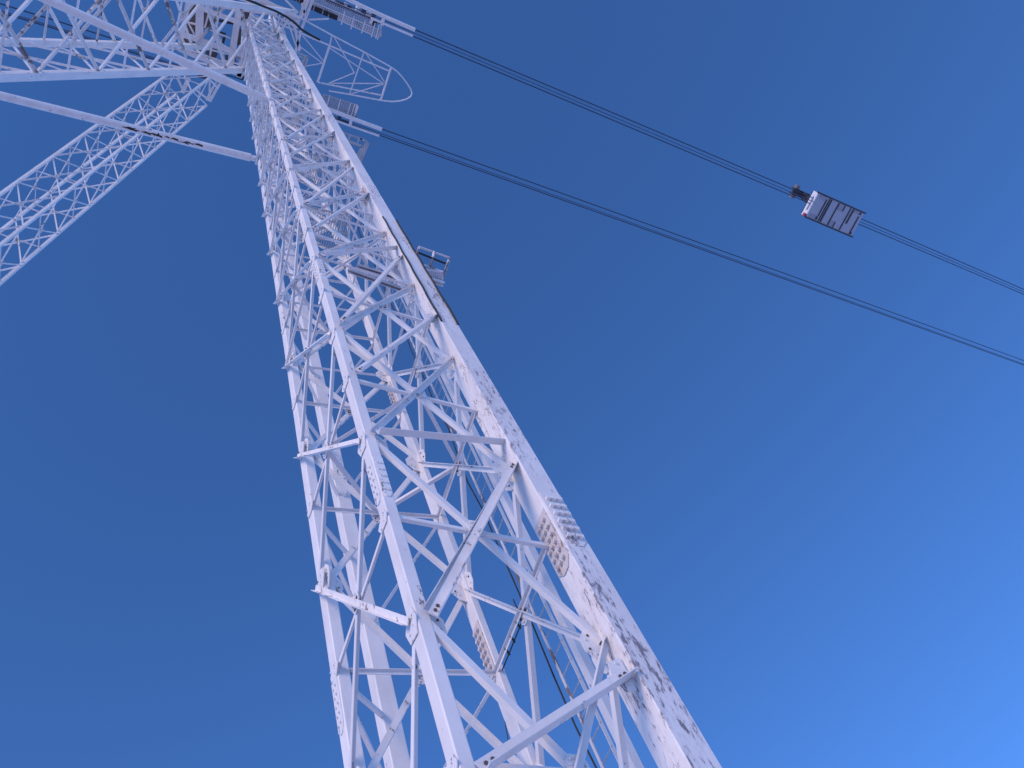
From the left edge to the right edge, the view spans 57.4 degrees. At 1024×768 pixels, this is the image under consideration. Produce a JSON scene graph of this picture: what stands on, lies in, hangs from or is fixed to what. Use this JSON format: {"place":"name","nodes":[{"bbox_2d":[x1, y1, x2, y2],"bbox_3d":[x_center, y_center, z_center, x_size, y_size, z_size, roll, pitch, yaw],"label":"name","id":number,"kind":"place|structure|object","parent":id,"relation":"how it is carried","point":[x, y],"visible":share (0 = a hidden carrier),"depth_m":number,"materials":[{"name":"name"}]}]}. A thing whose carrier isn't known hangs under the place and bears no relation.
{"place":"outdoors","nodes":[
{"label":"outdoors","id":0,"kind":"place"},
{"bbox_2d":[0,0,1023,767],"label":"sky","id":1,"kind":"structure","parent":0,"point":[806,504],"materials":[{"name":"blue"}]},
{"bbox_3d":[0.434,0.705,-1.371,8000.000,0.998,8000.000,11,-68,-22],"label":"ground","id":2,"kind":"structure","parent":0,"visible":0},
{"bbox_2d":[0,0,721,767],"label":"cableway tower","id":3,"kind":"structure","parent":2,"relation":"on","point":[612,642],"depth_m":20.87,"materials":[{"name":"white metal"}]},
{"bbox_2d":[0,3,1023,360],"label":"track rope","id":4,"kind":"object","parent":3,"relation":"attached to","point":[568,195],"visible":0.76,"depth_m":95.27,"materials":[{"name":"metal"}]},
{"bbox_2d":[1,10,1022,363],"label":"haul rope","id":5,"kind":"object","parent":3,"relation":"attached to","point":[557,196],"visible":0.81,"depth_m":93.81,"materials":[{"name":"metal"}]},
{"bbox_2d":[2,12,1022,364],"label":"track rope","id":6,"kind":"object","parent":3,"relation":"attached to","point":[564,200],"visible":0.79,"depth_m":94.81,"materials":[{"name":"metal"}]},
{"bbox_2d":[327,0,1023,294],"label":"track rope","id":7,"kind":"object","parent":3,"relation":"attached to","point":[654,137],"visible":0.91,"depth_m":92.62,"materials":[{"name":"metal"}]},
{"bbox_2d":[789,184,865,237],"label":"cable car","id":8,"kind":"object","parent":7,"relation":"hanging from","point":[833,213],"visible":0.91,"depth_m":106.87,"materials":[{"name":"white metal"}]},
{"bbox_2d":[336,0,1022,291],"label":"haul rope","id":9,"kind":"object","parent":3,"relation":"attached to","point":[640,128],"visible":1,"depth_m":90.16,"materials":[{"name":"metal"}]},
{"bbox_2d":[347,1,1023,289],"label":"track rope","id":10,"kind":"object","parent":3,"relation":"attached to","point":[684,143],"visible":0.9,"depth_m":93.38,"materials":[{"name":"metal"}]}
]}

